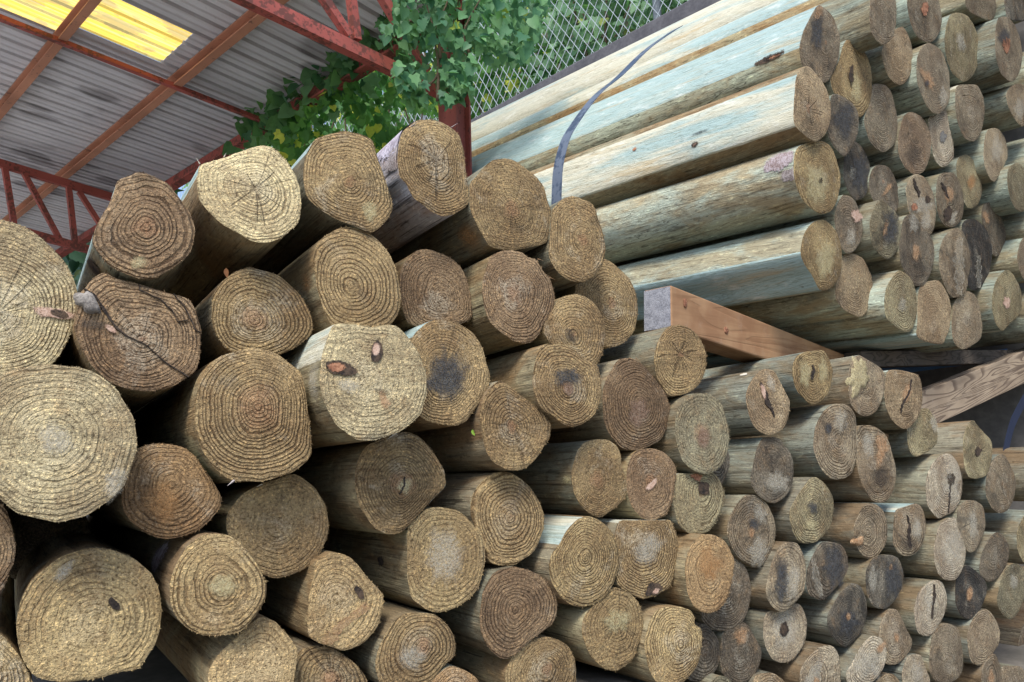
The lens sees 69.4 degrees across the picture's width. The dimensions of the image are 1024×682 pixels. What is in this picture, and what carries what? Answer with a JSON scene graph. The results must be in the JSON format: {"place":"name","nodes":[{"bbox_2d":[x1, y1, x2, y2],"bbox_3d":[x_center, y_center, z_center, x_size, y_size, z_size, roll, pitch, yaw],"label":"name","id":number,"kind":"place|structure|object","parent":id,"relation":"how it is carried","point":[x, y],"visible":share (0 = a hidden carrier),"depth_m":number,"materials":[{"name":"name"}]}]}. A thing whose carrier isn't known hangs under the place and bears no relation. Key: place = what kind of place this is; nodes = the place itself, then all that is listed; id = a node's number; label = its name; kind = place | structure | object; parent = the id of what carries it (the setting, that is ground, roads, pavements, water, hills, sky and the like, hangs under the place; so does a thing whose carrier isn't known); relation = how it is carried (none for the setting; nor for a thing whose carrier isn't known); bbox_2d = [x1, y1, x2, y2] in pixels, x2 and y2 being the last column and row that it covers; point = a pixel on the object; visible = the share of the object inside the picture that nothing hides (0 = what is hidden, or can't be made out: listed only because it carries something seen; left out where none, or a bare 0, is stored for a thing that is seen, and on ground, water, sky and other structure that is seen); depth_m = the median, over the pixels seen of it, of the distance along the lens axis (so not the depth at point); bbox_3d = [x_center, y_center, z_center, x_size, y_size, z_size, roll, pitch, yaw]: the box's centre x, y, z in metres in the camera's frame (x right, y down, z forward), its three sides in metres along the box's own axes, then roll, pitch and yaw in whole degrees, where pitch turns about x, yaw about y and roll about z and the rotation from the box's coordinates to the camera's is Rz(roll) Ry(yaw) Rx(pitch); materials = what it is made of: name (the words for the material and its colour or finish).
{"place":"outdoors","nodes":[
{"label":"outdoors","id":0,"kind":"place"},
{"bbox_2d":[381,8,671,125],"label":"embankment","id":1,"kind":"structure","parent":0,"point":[626,23],"depth_m":9.27,"materials":[{"name":"plant"}]},
{"bbox_2d":[526,0,678,83],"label":"ivy shrub","id":2,"kind":"object","parent":1,"relation":"on","point":[622,17],"visible":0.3,"depth_m":5.35,"materials":[{"name":"green plant"}]},
{"bbox_2d":[32,643,1023,681],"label":"ground","id":3,"kind":"structure","parent":0,"point":[157,666],"depth_m":1.45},
{"bbox_2d":[0,0,462,257],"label":"open shed","id":4,"kind":"structure","parent":3,"relation":"on","point":[88,120],"depth_m":3.61,"materials":[{"name":"brown paint"}]},
{"bbox_2d":[261,53,438,166],"bbox_3d":[-1.017,-1.249,4.059,1.355,1.254,1.570,-1,-8,-3],"label":"hanging vine","id":5,"kind":"object","parent":4,"relation":"hanging from","point":[370,119],"visible":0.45,"depth_m":3.42,"materials":[{"name":"green plant"}]},
{"bbox_2d":[222,0,550,154],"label":"climbing vine","id":6,"kind":"object","parent":4,"relation":"attached to","point":[433,25],"visible":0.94,"depth_m":2.63,"materials":[{"name":"green plant"}]},
{"bbox_2d":[259,613,367,681],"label":"timber log","id":7,"kind":"object","parent":3,"relation":"on","point":[317,662],"visible":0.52,"depth_m":1.08,"materials":[{"name":"brown wood"}]},
{"bbox_2d":[258,549,383,649],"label":"timber log","id":8,"kind":"object","parent":7,"relation":"on","point":[331,599],"visible":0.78,"depth_m":1.11,"materials":[{"name":"brown wood"}]},
{"bbox_2d":[201,474,329,578],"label":"timber log","id":9,"kind":"object","parent":8,"relation":"on","point":[277,527],"visible":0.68,"depth_m":1.09,"materials":[{"name":"brown wood"}]},
{"bbox_2d":[132,347,311,484],"bbox_3d":[-0.782,0.230,1.668,0.164,0.195,1.540,4,-12,-33],"label":"timber log","id":10,"kind":"object","parent":9,"relation":"on","point":[240,416],"visible":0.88,"depth_m":1.05,"materials":[{"name":"brown wood"}]},
{"bbox_2d":[192,266,313,373],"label":"timber log","id":11,"kind":"object","parent":10,"relation":"on","point":[244,308],"visible":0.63,"depth_m":1.13,"materials":[{"name":"brown wood"}]},
{"bbox_2d":[162,146,301,307],"bbox_3d":[-0.820,-0.101,1.750,0.154,0.168,1.567,4,-12,-33],"label":"timber log","id":12,"kind":"object","parent":11,"relation":"on","point":[243,207],"visible":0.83,"depth_m":1.14,"materials":[{"name":"brown wood"}]},
{"bbox_2d":[334,599,455,681],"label":"timber log","id":13,"kind":"object","parent":3,"relation":"on","point":[408,644],"visible":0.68,"depth_m":1.15,"materials":[{"name":"brown wood"}]},
{"bbox_2d":[323,507,485,611],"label":"timber log","id":14,"kind":"object","parent":13,"relation":"on","point":[431,559],"visible":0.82,"depth_m":1.21,"materials":[{"name":"brown wood"}]},
{"bbox_2d":[287,432,445,533],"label":"timber log","id":15,"kind":"object","parent":14,"relation":"on","point":[395,483],"visible":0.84,"depth_m":1.19,"materials":[{"name":"brown wood"}]},
{"bbox_2d":[280,324,426,448],"bbox_3d":[-0.620,0.184,1.720,0.176,0.183,1.530,4,-12,-33],"label":"timber log","id":16,"kind":"object","parent":15,"relation":"on","point":[365,383],"visible":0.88,"depth_m":1.10,"materials":[{"name":"brown wood"}]},
{"bbox_2d":[278,226,400,336],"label":"timber log","id":17,"kind":"object","parent":16,"relation":"on","point":[345,275],"visible":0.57,"depth_m":1.20,"materials":[{"name":"brown wood"}]},
{"bbox_2d":[252,130,392,274],"bbox_3d":[-0.693,-0.138,1.851,0.155,0.172,1.557,4,-12,-33],"label":"timber log","id":18,"kind":"object","parent":17,"relation":"on","point":[339,175],"visible":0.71,"depth_m":1.22,"materials":[{"name":"brown wood"}]},
{"bbox_2d":[323,319,490,432],"bbox_3d":[-0.541,0.183,1.894,0.164,0.191,1.597,4,-12,-33],"label":"timber log","id":19,"kind":"object","parent":15,"relation":"on","point":[452,356],"visible":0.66,"depth_m":1.25,"materials":[{"name":"brown wood"}]},
{"bbox_2d":[390,249,472,331],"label":"timber log","id":20,"kind":"object","parent":19,"relation":"on","point":[433,285],"visible":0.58,"depth_m":1.32,"materials":[{"name":"brown wood"}]},
{"bbox_2d":[371,119,468,253],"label":"timber log","id":21,"kind":"object","parent":20,"relation":"on","point":[422,163],"visible":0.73,"depth_m":1.32,"materials":[{"name":"brown wood"}]},
{"bbox_2d":[447,634,575,681],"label":"timber log","id":22,"kind":"object","parent":3,"relation":"on","point":[540,658],"visible":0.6,"depth_m":1.28,"materials":[{"name":"brown wood"}]},
{"bbox_2d":[383,564,557,658],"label":"timber log","id":23,"kind":"object","parent":22,"relation":"on","point":[505,612],"visible":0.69,"depth_m":1.25,"materials":[{"name":"brown wood"}]},
{"bbox_2d":[426,472,545,565],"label":"timber log","id":24,"kind":"object","parent":23,"relation":"on","point":[503,512],"visible":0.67,"depth_m":1.29,"materials":[{"name":"brown wood"}]},
{"bbox_2d":[412,381,550,472],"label":"timber log","id":25,"kind":"object","parent":24,"relation":"on","point":[509,425],"visible":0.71,"depth_m":1.29,"materials":[{"name":"brown wood"}]},
{"bbox_2d":[486,343,601,428],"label":"timber log","id":26,"kind":"object","parent":25,"relation":"on","point":[559,385],"visible":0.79,"depth_m":1.35,"materials":[{"name":"brown wood"}]},
{"bbox_2d":[460,250,554,355],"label":"timber log","id":27,"kind":"object","parent":26,"relation":"on","point":[512,297],"visible":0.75,"depth_m":1.37,"materials":[{"name":"brown wood"}]},
{"bbox_2d":[390,158,550,269],"bbox_3d":[-0.418,-0.132,2.020,0.195,0.185,1.532,4,-12,-33],"label":"timber log","id":28,"kind":"object","parent":27,"relation":"on","point":[507,207],"visible":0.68,"depth_m":1.40,"materials":[{"name":"brown wood"}]},
{"bbox_2d":[485,294,605,363],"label":"timber log","id":29,"kind":"object","parent":26,"relation":"on","point":[574,322],"visible":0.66,"depth_m":1.44,"materials":[{"name":"brown wood"}]},
{"bbox_2d":[524,195,605,292],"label":"timber log","id":30,"kind":"object","parent":29,"relation":"on","point":[570,252],"visible":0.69,"depth_m":1.47,"materials":[{"name":"brown wood"}]},
{"bbox_2d":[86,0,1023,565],"bbox_3d":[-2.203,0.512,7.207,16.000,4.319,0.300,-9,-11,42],"label":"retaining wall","id":31,"kind":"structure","parent":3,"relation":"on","point":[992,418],"depth_m":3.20,"materials":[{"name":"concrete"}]},
{"bbox_2d":[540,587,643,671],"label":"timber log","id":32,"kind":"object","parent":3,"relation":"on","point":[605,632],"visible":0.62,"depth_m":1.34,"materials":[{"name":"brown wood"}]},
{"bbox_2d":[493,514,619,607],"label":"timber log","id":33,"kind":"object","parent":32,"relation":"on","point":[572,560],"visible":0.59,"depth_m":1.33,"materials":[{"name":"brown wood"}]},
{"bbox_2d":[445,439,627,517],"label":"timber log","id":34,"kind":"object","parent":33,"relation":"on","point":[583,478],"visible":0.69,"depth_m":1.41,"materials":[{"name":"brown wood"}]},
{"bbox_2d":[575,599,703,681],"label":"timber log","id":35,"kind":"object","parent":3,"relation":"on","point":[669,647],"visible":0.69,"depth_m":1.40,"materials":[{"name":"brown wood"}]},
{"bbox_2d":[594,517,678,598],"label":"timber log","id":36,"kind":"object","parent":35,"relation":"on","point":[648,550],"visible":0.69,"depth_m":1.42,"materials":[{"name":"brown wood"}]},
{"bbox_2d":[602,448,676,519],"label":"timber log","id":37,"kind":"object","parent":36,"relation":"on","point":[650,475],"visible":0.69,"depth_m":1.47,"materials":[{"name":"brown wood"}]},
{"bbox_2d":[546,357,670,450],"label":"timber log","id":38,"kind":"object","parent":37,"relation":"on","point":[632,412],"visible":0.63,"depth_m":1.48,"materials":[{"name":"brown wood"}]},
{"bbox_2d":[555,259,637,348],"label":"timber log","id":39,"kind":"object","parent":38,"relation":"on","point":[607,289],"visible":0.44,"depth_m":1.58,"materials":[{"name":"brown wood"}]},
{"bbox_2d":[635,532,734,612],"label":"timber log","id":40,"kind":"object","parent":35,"relation":"on","point":[704,566],"visible":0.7,"depth_m":1.47,"materials":[{"name":"brown wood"}]},
{"bbox_2d":[658,473,724,533],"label":"timber log","id":41,"kind":"object","parent":40,"relation":"on","point":[697,503],"visible":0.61,"depth_m":1.53,"materials":[{"name":"brown wood"}]},
{"bbox_2d":[607,393,729,473],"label":"timber log","id":42,"kind":"object","parent":41,"relation":"on","point":[696,436],"visible":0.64,"depth_m":1.55,"materials":[{"name":"brown wood"}]},
{"bbox_2d":[597,325,706,396],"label":"timber log","id":43,"kind":"object","parent":42,"relation":"on","point":[672,359],"visible":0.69,"depth_m":1.58,"materials":[{"name":"brown wood"}]},
{"bbox_2d":[687,622,720,681],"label":"timber log","id":44,"kind":"object","parent":3,"relation":"on","point":[708,662],"visible":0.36,"depth_m":1.52,"materials":[{"name":"brown wood"}]},
{"bbox_2d":[685,556,751,631],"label":"timber log","id":45,"kind":"object","parent":44,"relation":"on","point":[731,613],"visible":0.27,"depth_m":1.59,"materials":[{"name":"brown wood"}]},
{"bbox_2d":[699,495,776,567],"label":"timber post","id":46,"kind":"object","parent":45,"relation":"on","point":[744,527],"visible":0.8,"depth_m":1.63,"materials":[{"name":"brown wood"}]},
{"bbox_2d":[722,437,793,502],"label":"timber post","id":47,"kind":"object","parent":46,"relation":"on","point":[762,468],"visible":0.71,"depth_m":1.70,"materials":[{"name":"brown wood"}]},
{"bbox_2d":[672,369,789,437],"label":"timber post","id":48,"kind":"object","parent":47,"relation":"on","point":[755,403],"visible":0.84,"depth_m":1.72,"materials":[{"name":"brown wood"}]},
{"bbox_2d":[758,641,842,681],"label":"timber post","id":49,"kind":"object","parent":3,"relation":"on","point":[814,662],"visible":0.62,"depth_m":1.67,"materials":[{"name":"brown wood"}]},
{"bbox_2d":[743,603,806,662],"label":"timber post","id":50,"kind":"object","parent":49,"relation":"on","point":[780,637],"visible":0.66,"depth_m":1.64,"materials":[{"name":"brown wood"}]},
{"bbox_2d":[729,541,806,611],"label":"timber post","id":51,"kind":"object","parent":50,"relation":"on","point":[777,578],"visible":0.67,"depth_m":1.65,"materials":[{"name":"grey wood"}]},
{"bbox_2d":[873,672,898,681],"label":"timber post","id":52,"kind":"object","parent":3,"relation":"on","point":[884,677],"visible":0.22,"depth_m":1.79,"materials":[{"name":"brown wood"}]},
{"bbox_2d":[805,633,886,681],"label":"timber post","id":53,"kind":"object","parent":52,"relation":"on","point":[862,657],"visible":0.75,"depth_m":1.74,"materials":[{"name":"brown wood"}]},
{"bbox_2d":[796,582,866,646],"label":"timber post","id":54,"kind":"object","parent":53,"relation":"on","point":[837,616],"visible":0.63,"depth_m":1.75,"materials":[{"name":"grey wood"}]},
{"bbox_2d":[797,541,849,599],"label":"timber post","id":55,"kind":"object","parent":54,"relation":"on","point":[826,563],"visible":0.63,"depth_m":1.73,"materials":[{"name":"grey wood"}]},
{"bbox_2d":[767,477,833,543],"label":"timber post","id":56,"kind":"object","parent":55,"relation":"on","point":[802,510],"visible":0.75,"depth_m":1.74,"materials":[{"name":"brown wood"}]},
{"bbox_2d":[729,404,856,479],"bbox_3d":[0.462,0.351,2.341,0.197,0.189,1.254,4,-12,-33],"label":"timber post","id":57,"kind":"object","parent":56,"relation":"on","point":[820,442],"visible":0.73,"depth_m":1.83,"materials":[{"name":"brown wood"}]},
{"bbox_2d":[703,350,833,406],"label":"timber post","id":58,"kind":"object","parent":57,"relation":"on","point":[804,378],"visible":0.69,"depth_m":1.83,"materials":[{"name":"brown wood"}]},
{"bbox_2d":[644,286,843,362],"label":"bearer beam","id":59,"kind":"structure","parent":58,"relation":"on","point":[717,329],"depth_m":1.79,"materials":[{"name":"orange wood"}]},
{"bbox_2d":[617,220,841,320],"bbox_3d":[0.209,-0.127,2.519,0.235,0.213,1.728,6,-12,-44],"label":"timber post","id":60,"kind":"object","parent":59,"relation":"on","point":[776,264],"visible":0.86,"depth_m":1.97,"materials":[{"name":"brown wood"}]},
{"bbox_2d":[595,141,840,263],"bbox_3d":[0.167,-0.325,2.536,0.244,0.221,1.812,6,-12,-44],"label":"timber post","id":61,"kind":"object","parent":60,"relation":"on","point":[798,182],"visible":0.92,"depth_m":1.99,"materials":[{"name":"brown wood"}]},
{"bbox_2d":[530,66,830,207],"bbox_3d":[0.157,-0.508,2.515,0.188,0.233,1.783,6,-12,-44],"label":"timber post","id":62,"kind":"object","parent":61,"relation":"on","point":[783,112],"visible":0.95,"depth_m":2.03,"materials":[{"name":"brown wood"}]},
{"bbox_2d":[472,5,839,173],"bbox_3d":[0.109,-0.687,2.737,0.211,0.253,2.114,6,-12,-44],"label":"timber post","id":63,"kind":"object","parent":62,"relation":"on","point":[810,37],"visible":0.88,"depth_m":2.19,"materials":[{"name":"brown wood"}]},
{"bbox_2d":[631,254,873,335],"bbox_3d":[0.333,-0.055,2.680,0.221,0.198,1.801,6,-12,-44],"label":"timber post","id":64,"kind":"object","parent":59,"relation":"on","point":[848,292],"visible":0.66,"depth_m":2.07,"materials":[{"name":"brown wood"}]},
{"bbox_2d":[705,270,917,354],"bbox_3d":[0.524,-0.019,2.747,0.237,0.200,1.746,6,-12,-44],"label":"timber post","id":65,"kind":"object","parent":59,"relation":"on","point":[892,307],"visible":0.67,"depth_m":2.14,"materials":[{"name":"brown wood"}]},
{"bbox_2d":[849,200,900,262],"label":"timber post","id":66,"kind":"object","parent":65,"relation":"on","point":[881,236],"visible":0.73,"depth_m":2.11,"materials":[{"name":"brown wood"}]},
{"bbox_2d":[846,165,898,211],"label":"timber post","id":67,"kind":"object","parent":66,"relation":"on","point":[882,184],"visible":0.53,"depth_m":2.21,"materials":[{"name":"brown wood"}]},
{"bbox_2d":[855,84,897,156],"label":"timber post","id":68,"kind":"object","parent":67,"relation":"on","point":[878,128],"visible":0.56,"depth_m":2.20,"materials":[{"name":"brown wood"}]},
{"bbox_2d":[865,27,912,88],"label":"timber post","id":69,"kind":"object","parent":68,"relation":"on","point":[892,58],"visible":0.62,"depth_m":2.29,"materials":[{"name":"brown wood"}]},
{"bbox_2d":[471,0,828,156],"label":"timber post","id":70,"kind":"object","parent":69,"relation":"on","point":[767,16],"visible":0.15,"depth_m":2.81,"materials":[{"name":"brown wood"}]},
{"bbox_2d":[471,0,776,141],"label":"timber post","id":71,"kind":"object","parent":70,"relation":"on","point":[714,16],"visible":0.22,"depth_m":3.19,"materials":[{"name":"brown wood"}]},
{"bbox_2d":[881,653,929,681],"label":"timber post","id":72,"kind":"object","parent":3,"relation":"on","point":[909,667],"visible":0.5,"depth_m":1.85,"materials":[{"name":"brown wood"}]},
{"bbox_2d":[862,607,911,664],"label":"timber post","id":73,"kind":"object","parent":72,"relation":"on","point":[887,626],"visible":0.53,"depth_m":1.84,"materials":[{"name":"brown wood"}]},
{"bbox_2d":[841,554,903,608],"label":"timber post","id":74,"kind":"object","parent":73,"relation":"on","point":[878,579],"visible":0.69,"depth_m":1.84,"materials":[{"name":"grey wood"}]},
{"bbox_2d":[818,503,887,558],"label":"timber post","id":75,"kind":"object","parent":74,"relation":"on","point":[857,530],"visible":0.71,"depth_m":1.86,"materials":[{"name":"brown wood"}]},
{"bbox_2d":[822,425,896,502],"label":"timber post","id":76,"kind":"object","parent":75,"relation":"on","point":[871,478],"visible":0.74,"depth_m":1.92,"materials":[{"name":"brown wood"}]},
{"bbox_2d":[930,651,1001,681],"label":"timber post","id":77,"kind":"object","parent":3,"relation":"on","point":[989,670],"visible":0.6,"depth_m":2.06,"materials":[{"name":"brown wood"}]},
{"bbox_2d":[941,608,999,664],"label":"timber post","id":78,"kind":"object","parent":77,"relation":"on","point":[979,631],"visible":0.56,"depth_m":2.06,"materials":[{"name":"brown wood"}]},
{"bbox_2d":[903,565,986,619],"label":"timber post","id":79,"kind":"object","parent":78,"relation":"on","point":[966,590],"visible":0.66,"depth_m":2.06,"materials":[{"name":"grey wood"}]},
{"bbox_2d":[893,517,965,580],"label":"timber post","id":80,"kind":"object","parent":79,"relation":"on","point":[940,554],"visible":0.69,"depth_m":2.03,"materials":[{"name":"brown wood"}]},
{"bbox_2d":[844,453,962,517],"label":"timber post","id":81,"kind":"object","parent":80,"relation":"on","point":[930,485],"visible":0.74,"depth_m":2.08,"materials":[{"name":"brown wood"}]},
{"bbox_2d":[981,563,1023,618],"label":"timber post","id":82,"kind":"object","parent":78,"relation":"on","point":[1004,598],"visible":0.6,"depth_m":2.18,"materials":[{"name":"brown wood"}]},
{"bbox_2d":[964,531,1008,581],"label":"timber post","id":83,"kind":"object","parent":82,"relation":"on","point":[987,559],"visible":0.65,"depth_m":2.17,"materials":[{"name":"brown wood"}]},
{"bbox_2d":[960,454,1015,512],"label":"timber post","id":84,"kind":"object","parent":83,"relation":"on","point":[993,490],"visible":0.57,"depth_m":2.26,"materials":[{"name":"brown wood"}]},
{"bbox_2d":[924,420,992,478],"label":"timber post","id":85,"kind":"object","parent":84,"relation":"on","point":[967,445],"visible":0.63,"depth_m":2.22,"materials":[{"name":"brown wood"}]},
{"bbox_2d":[921,348,1023,422],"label":"diagonal board","id":86,"kind":"object","parent":85,"relation":"on","point":[950,397],"visible":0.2,"depth_m":2.53,"materials":[{"name":"brown wood"}]},
{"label":"timber post","id":87,"kind":"object","parent":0,"visible":0},
{"bbox_2d":[844,350,1015,367],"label":"bearer beam","id":88,"kind":"structure","parent":87,"relation":"on","point":[888,359],"depth_m":2.49,"materials":[{"name":"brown wood"}]},
{"bbox_2d":[706,280,950,367],"bbox_3d":[0.689,0.006,2.894,0.266,0.231,1.776,6,-12,-44],"label":"timber post","id":89,"kind":"object","parent":88,"relation":"on","point":[931,326],"visible":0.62,"depth_m":2.29,"materials":[{"name":"brown wood"}]},
{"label":"shed floor","id":90,"kind":"structure","parent":0,"visible":0},
{"bbox_2d":[0,577,32,681],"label":"timber log","id":91,"kind":"object","parent":90,"relation":"on","point":[13,667],"visible":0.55,"depth_m":0.88,"materials":[{"name":"brown wood"}]},
{"bbox_2d":[0,499,15,592],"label":"timber log","id":92,"kind":"object","parent":91,"relation":"on","point":[7,544],"visible":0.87,"depth_m":0.89,"materials":[{"name":"brown wood"}]},
{"bbox_2d":[0,363,137,522],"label":"timber log","id":93,"kind":"object","parent":92,"relation":"on","point":[68,444],"visible":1,"depth_m":0.89,"materials":[{"name":"brown wood"}]},
{"bbox_2d":[0,220,76,374],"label":"timber log","id":94,"kind":"object","parent":93,"relation":"on","point":[38,289],"visible":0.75,"depth_m":0.98,"materials":[{"name":"brown wood"}]},
{"bbox_2d":[59,273,201,413],"bbox_3d":[-0.947,0.119,1.663,0.164,0.169,1.606,4,-12,-33],"label":"timber log","id":95,"kind":"object","parent":93,"relation":"on","point":[137,345],"visible":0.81,"depth_m":1.01,"materials":[{"name":"brown wood"}]},
{"bbox_2d":[77,171,195,292],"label":"timber log","id":96,"kind":"object","parent":95,"relation":"on","point":[144,232],"visible":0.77,"depth_m":1.03,"materials":[{"name":"brown wood"}]},
{"bbox_2d":[14,532,161,681],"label":"timber log","id":97,"kind":"object","parent":91,"relation":"on","point":[90,608],"visible":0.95,"depth_m":0.93,"materials":[{"name":"brown wood"}]},
{"bbox_2d":[155,609,297,681],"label":"timber log","id":98,"kind":"object","parent":90,"relation":"on","point":[260,648],"visible":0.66,"depth_m":1.02,"materials":[{"name":"brown wood"}]},
{"bbox_2d":[87,515,266,637],"bbox_3d":[-0.808,0.449,1.607,0.127,0.138,1.535,4,-12,-33],"label":"timber log","id":99,"kind":"object","parent":98,"relation":"on","point":[209,583],"visible":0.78,"depth_m":0.99,"materials":[{"name":"brown wood"}]},
{"bbox_2d":[88,443,222,538],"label":"timber log","id":100,"kind":"object","parent":99,"relation":"on","point":[169,491],"visible":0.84,"depth_m":1.00,"materials":[{"name":"brown wood"}]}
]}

